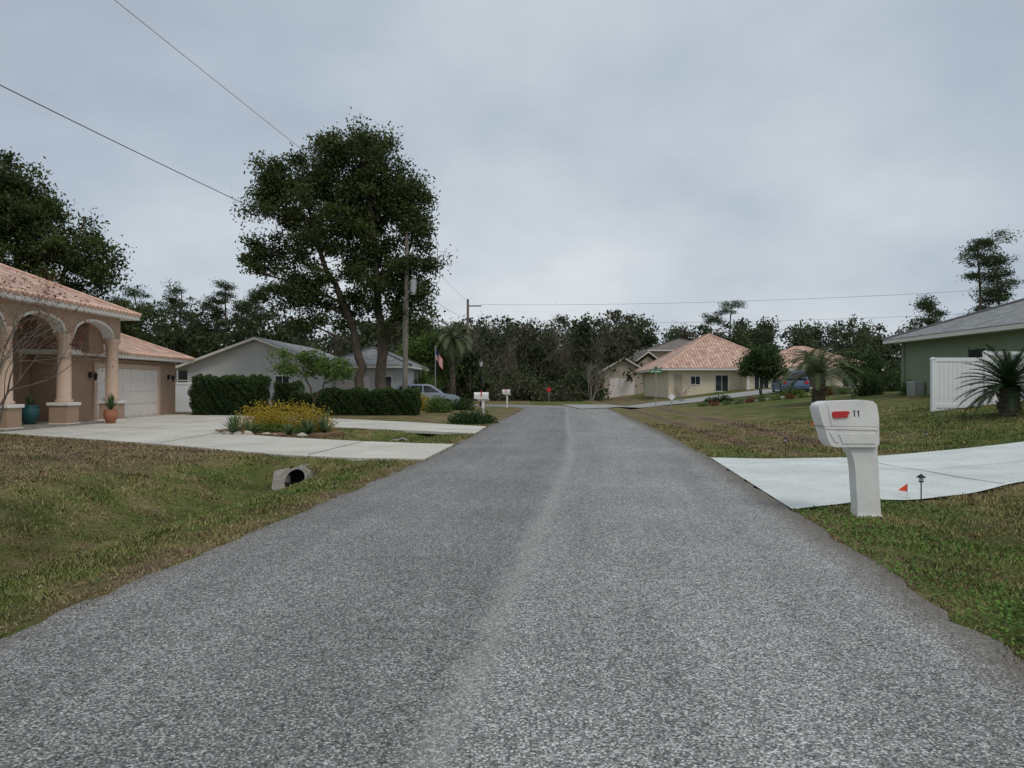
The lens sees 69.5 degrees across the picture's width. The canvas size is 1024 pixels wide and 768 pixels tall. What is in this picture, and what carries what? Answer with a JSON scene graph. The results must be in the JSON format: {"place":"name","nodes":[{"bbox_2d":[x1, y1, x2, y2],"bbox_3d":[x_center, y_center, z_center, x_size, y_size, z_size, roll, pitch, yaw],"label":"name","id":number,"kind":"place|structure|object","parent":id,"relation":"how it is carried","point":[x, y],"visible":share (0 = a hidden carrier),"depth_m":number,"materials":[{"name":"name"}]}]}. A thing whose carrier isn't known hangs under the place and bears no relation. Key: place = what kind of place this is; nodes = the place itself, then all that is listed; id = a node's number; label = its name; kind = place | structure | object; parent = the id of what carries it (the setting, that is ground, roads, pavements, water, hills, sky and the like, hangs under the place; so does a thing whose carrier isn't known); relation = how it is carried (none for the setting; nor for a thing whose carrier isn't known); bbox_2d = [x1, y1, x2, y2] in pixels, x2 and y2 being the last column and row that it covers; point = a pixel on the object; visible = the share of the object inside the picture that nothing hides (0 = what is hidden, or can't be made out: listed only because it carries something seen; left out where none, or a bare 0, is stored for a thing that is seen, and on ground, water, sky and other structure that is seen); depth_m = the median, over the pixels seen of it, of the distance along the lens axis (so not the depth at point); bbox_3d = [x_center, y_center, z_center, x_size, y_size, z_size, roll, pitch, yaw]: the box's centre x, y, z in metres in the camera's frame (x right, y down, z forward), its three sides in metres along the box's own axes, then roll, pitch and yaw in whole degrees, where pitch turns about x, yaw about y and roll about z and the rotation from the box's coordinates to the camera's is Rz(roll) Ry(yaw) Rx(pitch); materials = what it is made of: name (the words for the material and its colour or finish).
{"place":"outdoors","nodes":[
{"label":"outdoors","id":0,"kind":"place"},
{"bbox_2d":[0,298,119,338],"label":"arcade wall","id":1,"kind":"structure","parent":0,"point":[114,325],"depth_m":27.75,"materials":[{"name":"beige paint"}]},
{"bbox_2d":[0,311,113,339],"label":"arch trim","id":2,"kind":"structure","parent":1,"relation":"attached to","point":[104,328],"depth_m":27.71,"materials":[{"name":"paint"}]},
{"bbox_2d":[0,414,485,460],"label":"driveway","id":3,"kind":"structure","parent":0,"point":[202,425],"depth_m":21.33,"materials":[{"name":"concrete"}]},
{"bbox_2d":[102,394,119,422],"bbox_3d":[-16.100,0.927,29.610,0.861,1.292,0.918,0,0,21],"label":"potted plant","id":4,"kind":"object","parent":3,"relation":"on","point":[110,414],"visible":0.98,"depth_m":29.44,"materials":[{"name":"orange plant"}]},
{"bbox_2d":[0,404,1023,767],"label":"road","id":5,"kind":"structure","parent":0,"point":[548,586],"depth_m":4.29,"materials":[{"name":"grey asphalt"}]},
{"bbox_2d":[0,386,1023,668],"bbox_3d":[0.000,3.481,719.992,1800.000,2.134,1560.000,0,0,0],"label":"ground","id":6,"kind":"structure","parent":0,"point":[700,416],"depth_m":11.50,"materials":[{"name":"green plant"}]},
{"bbox_2d":[12,316,30,421],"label":"walls","id":7,"kind":"structure","parent":6,"relation":"on","point":[19,395],"depth_m":29.39,"materials":[{"name":"brown paint"}]},
{"bbox_2d":[0,421,104,431],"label":"porch floor","id":8,"kind":"structure","parent":6,"relation":"on","point":[40,424],"depth_m":27.02,"materials":[{"name":"concrete"}]},
{"bbox_2d":[0,408,21,427],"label":"pedestal","id":9,"kind":"object","parent":8,"relation":"on","point":[11,417],"visible":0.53,"depth_m":24.53,"materials":[{"name":"beige paint"}]},
{"bbox_2d":[0,326,16,404],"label":"column","id":10,"kind":"structure","parent":9,"relation":"on","point":[9,400],"depth_m":24.54,"materials":[{"name":"beige paint"}]},
{"bbox_2d":[22,395,39,423],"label":"potted plant","id":11,"kind":"object","parent":8,"relation":"on","point":[30,413],"visible":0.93,"depth_m":27.22,"materials":[{"name":"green plant"}]},
{"bbox_2d":[49,405,78,422],"bbox_3d":[-17.000,1.208,27.996,0.720,0.780,0.720,0,0,0],"label":"pedestal","id":12,"kind":"object","parent":8,"relation":"on","point":[63,414],"visible":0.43,"depth_m":27.64,"materials":[{"name":"beige paint"}]},
{"bbox_2d":[54,333,73,402],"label":"column","id":13,"kind":"structure","parent":12,"relation":"on","point":[63,386],"depth_m":27.80,"materials":[{"name":"beige paint"}]},
{"bbox_2d":[99,403,124,418],"bbox_3d":[-17.000,1.219,31.346,0.720,0.780,0.720,0,0,0],"label":"pedestal","id":14,"kind":"object","parent":8,"relation":"on","point":[120,410],"visible":0.33,"depth_m":31.16,"materials":[{"name":"beige paint"}]},
{"bbox_2d":[103,339,120,400],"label":"column","id":15,"kind":"structure","parent":14,"relation":"on","point":[111,373],"depth_m":31.15,"materials":[{"name":"beige paint"}]},
{"bbox_2d":[0,269,112,422],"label":"crape myrtle tree","id":16,"kind":"object","parent":6,"relation":"on","point":[23,344],"visible":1,"depth_m":19.24,"materials":[{"name":"brown plant"}]},
{"bbox_2d":[0,147,173,343],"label":"oak tree","id":17,"kind":"object","parent":6,"relation":"on","point":[27,216],"visible":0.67,"depth_m":45.16,"materials":[{"name":"green plant"}]},
{"bbox_2d":[31,356,174,420],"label":"garage walls","id":18,"kind":"structure","parent":6,"relation":"on","point":[43,393],"depth_m":31.12,"materials":[{"name":"brown paint"}]},
{"bbox_2d":[27,315,89,357],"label":"wall","id":19,"kind":"structure","parent":18,"relation":"on","point":[42,330],"depth_m":29.91,"materials":[{"name":"beige paint"}]},
{"bbox_2d":[0,292,139,320],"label":"fascia","id":20,"kind":"structure","parent":19,"relation":"on","point":[123,317],"depth_m":27.76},
{"bbox_2d":[0,266,119,308],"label":"roof","id":21,"kind":"structure","parent":20,"relation":"on","point":[35,282],"depth_m":28.34,"materials":[{"name":"tile"}]},
{"bbox_2d":[0,263,141,315],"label":"ridge caps","id":22,"kind":"object","parent":21,"relation":"attached to","point":[58,285],"visible":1,"depth_m":30.40,"materials":[{"name":"tile"}]},
{"bbox_2d":[0,286,193,360],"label":"eave tiles","id":23,"kind":"object","parent":20,"relation":"attached to","point":[114,310],"visible":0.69,"depth_m":29.88,"materials":[{"name":"tile"}]},
{"bbox_2d":[71,322,103,352],"bbox_3d":[-18.360,-2.043,30.567,2.280,1.500,1.080,0,0,0],"label":"porch return","id":24,"kind":"object","parent":18,"relation":"attached to","point":[99,345],"visible":0.21,"depth_m":30.07,"materials":[{"name":"brown paint"}]},
{"bbox_2d":[16,349,192,362],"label":"fascia","id":25,"kind":"structure","parent":18,"relation":"on","point":[101,355],"depth_m":32.99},
{"bbox_2d":[18,335,181,355],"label":"roof","id":26,"kind":"structure","parent":25,"relation":"on","point":[127,344],"depth_m":36.07,"materials":[{"name":"tile"}]},
{"bbox_2d":[92,362,160,419],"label":"garage trim","id":27,"kind":"structure","parent":18,"relation":"attached to","point":[94,391],"depth_m":34.20,"materials":[{"name":"paint"}]},
{"bbox_2d":[97,367,157,419],"bbox_3d":[-18.157,0.432,34.999,0.065,2.320,5.600,0,0,0],"label":"garage door","id":28,"kind":"structure","parent":18,"relation":"in","point":[138,390],"depth_m":35.57,"materials":[{"name":"white metal"}]},
{"bbox_2d":[116,284,156,340],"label":"pine tree","id":29,"kind":"object","parent":6,"relation":"on","point":[133,292],"visible":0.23,"depth_m":84.69,"materials":[{"name":"green plant"}]},
{"bbox_2d":[152,299,196,364],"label":"pine tree","id":30,"kind":"object","parent":6,"relation":"on","point":[174,326],"visible":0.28,"depth_m":87.95,"materials":[{"name":"green plant"}]},
{"bbox_2d":[145,278,205,364],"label":"pine tree","id":31,"kind":"object","parent":6,"relation":"on","point":[189,316],"visible":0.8,"depth_m":83.70,"materials":[{"name":"green plant"}]},
{"bbox_2d":[0,454,367,582],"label":"clover patch","id":32,"kind":"object","parent":6,"relation":"on","point":[97,580],"visible":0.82,"depth_m":10.55,"materials":[{"name":"green plant"}]},
{"bbox_2d":[175,382,198,411],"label":"vinyl fence","id":33,"kind":"object","parent":6,"relation":"on","point":[182,397],"visible":0.21,"depth_m":42.98,"materials":[{"name":"plastic"}]},
{"bbox_2d":[0,436,411,628],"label":"fallen leaves","id":34,"kind":"object","parent":6,"relation":"on","point":[39,586],"visible":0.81,"depth_m":11.37,"materials":[{"name":"plant"}]},
{"bbox_2d":[196,294,235,349],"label":"pine tree","id":35,"kind":"object","parent":6,"relation":"on","point":[204,304],"visible":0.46,"depth_m":86.62,"materials":[{"name":"green plant"}]},
{"bbox_2d":[195,279,247,346],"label":"pine tree","id":36,"kind":"object","parent":6,"relation":"on","point":[225,295],"visible":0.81,"depth_m":85.99,"materials":[{"name":"green plant"}]},
{"bbox_2d":[187,373,271,415],"bbox_3d":[-14.906,0.557,39.033,3.714,2.265,2.813,0,0,0],"label":"hedge","id":37,"kind":"object","parent":6,"relation":"on","point":[209,394],"visible":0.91,"depth_m":38.06,"materials":[{"name":"green plant"}]},
{"bbox_2d":[225,283,279,344],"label":"pine tree","id":38,"kind":"object","parent":6,"relation":"on","point":[247,305],"visible":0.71,"depth_m":82.56,"materials":[{"name":"green plant"}]},
{"bbox_2d":[215,428,342,437],"bbox_3d":[-7.474,1.579,24.189,3.658,0.110,5.545,0,0,-32],"label":"planting bed","id":39,"kind":"object","parent":6,"relation":"on","point":[328,434],"visible":0.41,"depth_m":22.64,"materials":[{"name":"soil"}]},
{"bbox_2d":[233,401,282,429],"bbox_3d":[-8.367,1.036,24.545,2.094,1.177,1.828,0,0,0],"label":"yellow shrub","id":40,"kind":"object","parent":39,"relation":"on","point":[251,416],"visible":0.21,"depth_m":24.46,"materials":[{"name":"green plant"}]},
{"bbox_2d":[252,420,284,432],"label":"shrub","id":41,"kind":"object","parent":39,"relation":"on","point":[264,429],"visible":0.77,"depth_m":23.20,"materials":[{"name":"green plant"}]},
{"bbox_2d":[252,406,289,430],"bbox_3d":[-7.819,1.165,23.974,1.521,0.918,1.329,0,0,0],"label":"yellow shrub","id":42,"kind":"object","parent":39,"relation":"on","point":[268,418],"visible":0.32,"depth_m":23.79,"materials":[{"name":"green plant"}]},
{"bbox_2d":[251,398,323,431],"bbox_3d":[-7.271,1.027,24.093,2.368,1.189,2.158,0,0,28],"label":"yellow shrub","id":43,"kind":"object","parent":39,"relation":"on","point":[287,413],"visible":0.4,"depth_m":23.91,"materials":[{"name":"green plant"}]},
{"bbox_2d":[285,403,338,431],"bbox_3d":[-6.507,1.111,23.910,1.823,1.027,1.590,0,0,0],"label":"yellow shrub","id":44,"kind":"object","parent":39,"relation":"on","point":[330,422],"visible":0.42,"depth_m":23.78,"materials":[{"name":"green plant"}]},
{"bbox_2d":[266,347,360,413],"bbox_3d":[-10.455,-0.285,38.667,4.868,3.933,2.967,0,0,0],"label":"ornamental tree","id":45,"kind":"object","parent":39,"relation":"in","point":[321,365],"visible":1,"depth_m":38.41,"materials":[{"name":"green plant"}]},
{"bbox_2d":[271,380,305,410],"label":"hedge","id":46,"kind":"object","parent":6,"relation":"on","point":[283,391],"visible":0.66,"depth_m":44.70,"materials":[{"name":"green plant"}]},
{"bbox_2d":[259,462,327,490],"bbox_3d":[-4.321,1.951,15.229,2.123,0.725,2.206,0,0,-42],"label":"culvert","id":47,"kind":"object","parent":6,"relation":"on","point":[287,476],"visible":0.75,"depth_m":14.54,"materials":[{"name":"concrete"}]},
{"bbox_2d":[187,341,420,407],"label":"walls","id":48,"kind":"structure","parent":6,"relation":"on","point":[248,359],"depth_m":50.01,"materials":[{"name":"grey paint"}]},
{"bbox_2d":[176,337,336,366],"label":"roof","id":49,"kind":"structure","parent":48,"relation":"on","point":[295,348],"depth_m":53.82,"materials":[{"name":"grey"}]},
{"bbox_2d":[175,337,342,370],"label":"barge boards","id":50,"kind":"object","parent":48,"relation":"attached to","point":[182,366],"visible":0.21,"depth_m":49.43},
{"bbox_2d":[336,377,369,390],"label":"garage door","id":51,"kind":"structure","parent":48,"relation":"attached to","point":[348,384],"depth_m":51.92,"materials":[{"name":"metal"}]},
{"bbox_2d":[330,349,428,368],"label":"roof","id":52,"kind":"structure","parent":48,"relation":"on","point":[370,356],"depth_m":52.49,"materials":[{"name":"grey"}]},
{"bbox_2d":[287,390,322,412],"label":"hedge","id":53,"kind":"object","parent":6,"relation":"on","point":[306,397],"visible":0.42,"depth_m":42.64,"materials":[{"name":"green plant"}]},
{"bbox_2d":[229,106,456,394],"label":"oak tree","id":54,"kind":"object","parent":6,"relation":"on","point":[347,213],"visible":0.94,"depth_m":44.30,"materials":[{"name":"green plant"}]},
{"bbox_2d":[316,386,421,415],"bbox_3d":[-7.437,0.895,38.947,5.419,1.579,2.052,0,0,0],"label":"hedge","id":55,"kind":"object","parent":6,"relation":"on","point":[367,402],"visible":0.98,"depth_m":38.32,"materials":[{"name":"green plant"}]},
{"bbox_2d":[402,231,416,389],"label":"utility pole","id":56,"kind":"object","parent":6,"relation":"on","point":[412,287],"visible":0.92,"depth_m":43.90,"materials":[{"name":"brown wood"}]},
{"bbox_2d":[396,384,458,407],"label":"parked car","id":57,"kind":"object","parent":6,"relation":"on","point":[428,390],"visible":0.18,"depth_m":49.74,"materials":[{"name":"silver metal"}]},
{"bbox_2d":[414,361,442,389],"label":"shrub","id":58,"kind":"object","parent":6,"relation":"on","point":[422,379],"visible":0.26,"depth_m":57.69,"materials":[{"name":"green plant"}]},
{"bbox_2d":[394,328,466,384],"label":"leafy tree","id":59,"kind":"object","parent":6,"relation":"on","point":[420,351],"visible":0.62,"depth_m":63.26,"materials":[{"name":"green plant"}]},
{"bbox_2d":[422,395,454,412],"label":"shrub","id":60,"kind":"object","parent":6,"relation":"on","point":[435,408],"visible":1,"depth_m":42.22,"materials":[{"name":"green plant"}]},
{"bbox_2d":[427,320,476,394],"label":"palm tree","id":61,"kind":"object","parent":6,"relation":"on","point":[452,343],"visible":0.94,"depth_m":61.76,"materials":[{"name":"green plant"}]},
{"bbox_2d":[446,396,476,409],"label":"shrub","id":62,"kind":"object","parent":6,"relation":"on","point":[460,405],"visible":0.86,"depth_m":46.85,"materials":[{"name":"green plant"}]},
{"bbox_2d":[457,299,480,387],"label":"utility pole","id":63,"kind":"object","parent":6,"relation":"on","point":[468,305],"visible":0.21,"depth_m":75.92,"materials":[{"name":"brown wood"}]},
{"bbox_2d":[0,0,1012,355],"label":"power lines","id":64,"kind":"object","parent":63,"relation":"attached to","point":[382,212],"visible":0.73,"depth_m":27.17,"materials":[{"name":"black metal"}]},
{"bbox_2d":[446,408,498,424],"bbox_3d":[-1.655,1.300,29.808,1.885,0.730,1.985,0,0,29],"label":"shrub","id":65,"kind":"object","parent":6,"relation":"on","point":[466,417],"visible":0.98,"depth_m":29.43,"materials":[{"name":"green plant"}]},
{"bbox_2d":[480,337,518,385],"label":"leafless tree","id":66,"kind":"object","parent":6,"relation":"on","point":[499,361],"visible":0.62,"depth_m":90.42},
{"bbox_2d":[442,358,611,401],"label":"distant undergrowth","id":67,"kind":"object","parent":6,"relation":"on","point":[571,378],"visible":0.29,"depth_m":79.86,"materials":[{"name":"green plant"}]},
{"bbox_2d":[510,340,567,382],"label":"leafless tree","id":68,"kind":"object","parent":6,"relation":"on","point":[536,360],"visible":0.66,"depth_m":91.18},
{"bbox_2d":[134,300,962,402],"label":"distant trees","id":69,"kind":"object","parent":6,"relation":"on","point":[599,346],"visible":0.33,"depth_m":94.31,"materials":[{"name":"green plant"}]},
{"bbox_2d":[570,361,615,400],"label":"leafless tree","id":70,"kind":"object","parent":6,"relation":"on","point":[589,380],"visible":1,"depth_m":75.84,"materials":[{"name":"brown plant"}]},
{"bbox_2d":[598,359,642,398],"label":"walls","id":71,"kind":"structure","parent":6,"relation":"on","point":[622,366],"depth_m":88.00,"materials":[{"name":"brown paint"}]},
{"bbox_2d":[609,378,634,397],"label":"garage door","id":72,"kind":"structure","parent":71,"relation":"attached to","point":[621,387],"depth_m":87.93,"materials":[{"name":"metal"}]},
{"bbox_2d":[635,339,690,352],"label":"roof","id":73,"kind":"structure","parent":71,"relation":"on","point":[675,344],"depth_m":99.67,"materials":[{"name":"grey"}]},
{"bbox_2d":[478,340,900,392],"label":"distant undergrowth","id":74,"kind":"object","parent":6,"relation":"on","point":[898,361],"depth_m":104.56,"materials":[{"name":"green plant"}]},
{"bbox_2d":[700,300,749,340],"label":"pine tree","id":75,"kind":"object","parent":6,"relation":"on","point":[711,319],"visible":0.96,"depth_m":111.78,"materials":[{"name":"green plant"}]},
{"bbox_2d":[644,370,869,397],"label":"walls","id":76,"kind":"structure","parent":6,"relation":"on","point":[664,381],"depth_m":66.00,"materials":[{"name":"paint"}]},
{"bbox_2d":[636,368,791,372],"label":"fascia","id":77,"kind":"structure","parent":76,"relation":"on","point":[647,371],"depth_m":65.23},
{"bbox_2d":[637,335,788,370],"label":"roof","id":78,"kind":"structure","parent":77,"relation":"on","point":[709,351],"depth_m":67.59,"materials":[{"name":"tile"}]},
{"bbox_2d":[635,334,792,371],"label":"ridge caps","id":79,"kind":"object","parent":78,"relation":"attached to","point":[705,335],"visible":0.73,"depth_m":69.73,"materials":[{"name":"tile"}]},
{"bbox_2d":[716,375,727,390],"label":"window","id":80,"kind":"structure","parent":76,"relation":"in","point":[724,382],"depth_m":65.97,"materials":[{"name":"black glass"}]},
{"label":"fascia","id":81,"kind":"object","parent":76,"relation":"on","visible":0},
{"bbox_2d":[777,347,860,368],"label":"roof","id":82,"kind":"structure","parent":81,"relation":"on","point":[791,356],"depth_m":70.08,"materials":[{"name":"tile"}]},
{"bbox_2d":[732,341,795,398],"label":"round tree","id":83,"kind":"object","parent":6,"relation":"on","point":[758,362],"visible":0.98,"depth_m":49.56,"materials":[{"name":"green plant"}]},
{"bbox_2d":[791,348,829,386],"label":"palm tree","id":84,"kind":"object","parent":6,"relation":"on","point":[813,352],"visible":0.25,"depth_m":59.77,"materials":[{"name":"green plant"}]},
{"bbox_2d":[771,345,863,402],"bbox_3d":[15.776,-0.490,37.954,4.500,3.087,4.471,0,0,0],"label":"pindo palm","id":85,"kind":"object","parent":6,"relation":"on","point":[819,368],"visible":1,"depth_m":37.72,"materials":[{"name":"green plant"}]},
{"bbox_2d":[810,400,882,517],"bbox_3d":[3.875,0.880,8.549,0.741,1.390,0.279,0,0,0],"label":"mailbox","id":86,"kind":"object","parent":6,"relation":"on","point":[850,428],"visible":0.91,"depth_m":8.44,"materials":[{"name":"plastic"}]},
{"bbox_2d":[827,342,889,392],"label":"leafy tree","id":87,"kind":"object","parent":6,"relation":"on","point":[870,362],"visible":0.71,"depth_m":43.85,"materials":[{"name":"green plant"}]},
{"bbox_2d":[851,365,883,395],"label":"shrub","id":88,"kind":"object","parent":6,"relation":"on","point":[872,389],"visible":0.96,"depth_m":40.02,"materials":[{"name":"green plant"}]},
{"bbox_2d":[871,368,900,391],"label":"shrub","id":89,"kind":"object","parent":6,"relation":"on","point":[894,386],"visible":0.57,"depth_m":43.02,"materials":[{"name":"green plant"}]},
{"bbox_2d":[790,498,1023,656],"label":"clover patch","id":90,"kind":"object","parent":6,"relation":"on","point":[1005,605],"visible":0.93,"depth_m":6.37,"materials":[{"name":"green plant"}]},
{"bbox_2d":[907,381,924,395],"bbox_3d":[19.660,0.251,35.949,0.520,0.750,0.700,0,0,0],"label":"ac unit","id":91,"kind":"object","parent":6,"relation":"on","point":[915,388],"visible":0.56,"depth_m":35.60,"materials":[{"name":"metal"}]},
{"bbox_2d":[909,294,950,328],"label":"pine tree","id":92,"kind":"object","parent":6,"relation":"on","point":[929,307],"visible":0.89,"depth_m":71.33,"materials":[{"name":"green plant"}]},
{"bbox_2d":[905,330,1023,394],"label":"walls","id":93,"kind":"structure","parent":6,"relation":"on","point":[919,355],"depth_m":33.96,"materials":[{"name":"green paint"}]},
{"bbox_2d":[901,343,988,393],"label":"trim","id":94,"kind":"structure","parent":93,"relation":"attached to","point":[903,362],"depth_m":37.56,"materials":[{"name":"green paint"}]},
{"bbox_2d":[883,323,1023,343],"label":"fascia","id":95,"kind":"structure","parent":93,"relation":"attached to","point":[1003,328],"depth_m":32.07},
{"bbox_2d":[885,300,1023,339],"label":"roof","id":96,"kind":"structure","parent":95,"relation":"on","point":[1010,314],"depth_m":33.20,"materials":[{"name":"grey"}]},
{"bbox_2d":[881,298,1023,341],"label":"ridge caps","id":97,"kind":"object","parent":96,"relation":"attached to","point":[976,312],"visible":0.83,"depth_m":36.04,"materials":[{"name":"grey"}]},
{"bbox_2d":[930,351,1023,411],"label":"vinyl fence","id":98,"kind":"object","parent":6,"relation":"on","point":[945,373],"visible":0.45,"depth_m":26.19,"materials":[{"name":"white plastic"}]},
{"bbox_2d":[953,225,1023,310],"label":"pine tree","id":99,"kind":"object","parent":6,"relation":"on","point":[988,260],"visible":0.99,"depth_m":69.41,"materials":[{"name":"green plant"}]},
{"bbox_2d":[954,344,1023,417],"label":"sago palm","id":100,"kind":"object","parent":6,"relation":"on","point":[1008,387],"visible":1,"depth_m":21.84,"materials":[{"name":"green plant"}]},
{"bbox_2d":[963,272,1023,314],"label":"pine tree","id":101,"kind":"object","parent":6,"relation":"on","point":[985,303],"visible":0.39,"depth_m":72.00,"materials":[{"name":"green plant"}]},
{"bbox_2d":[0,0,1023,356],"label":"sky","id":102,"kind":"structure","parent":0,"point":[623,155],"materials":[{"name":"grey"}]},
{"bbox_2d":[562,387,866,408],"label":"side street","id":103,"kind":"structure","parent":0,"point":[692,400],"depth_m":56.98,"materials":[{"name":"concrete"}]},
{"bbox_2d":[771,371,809,393],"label":"parked car","id":104,"kind":"object","parent":103,"relation":"on","point":[803,383],"visible":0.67,"depth_m":51.88,"materials":[{"name":"blue paint"}]},
{"bbox_2d":[711,442,1023,508],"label":"driveway","id":105,"kind":"structure","parent":0,"point":[795,483],"depth_m":12.38,"materials":[{"name":"concrete"}]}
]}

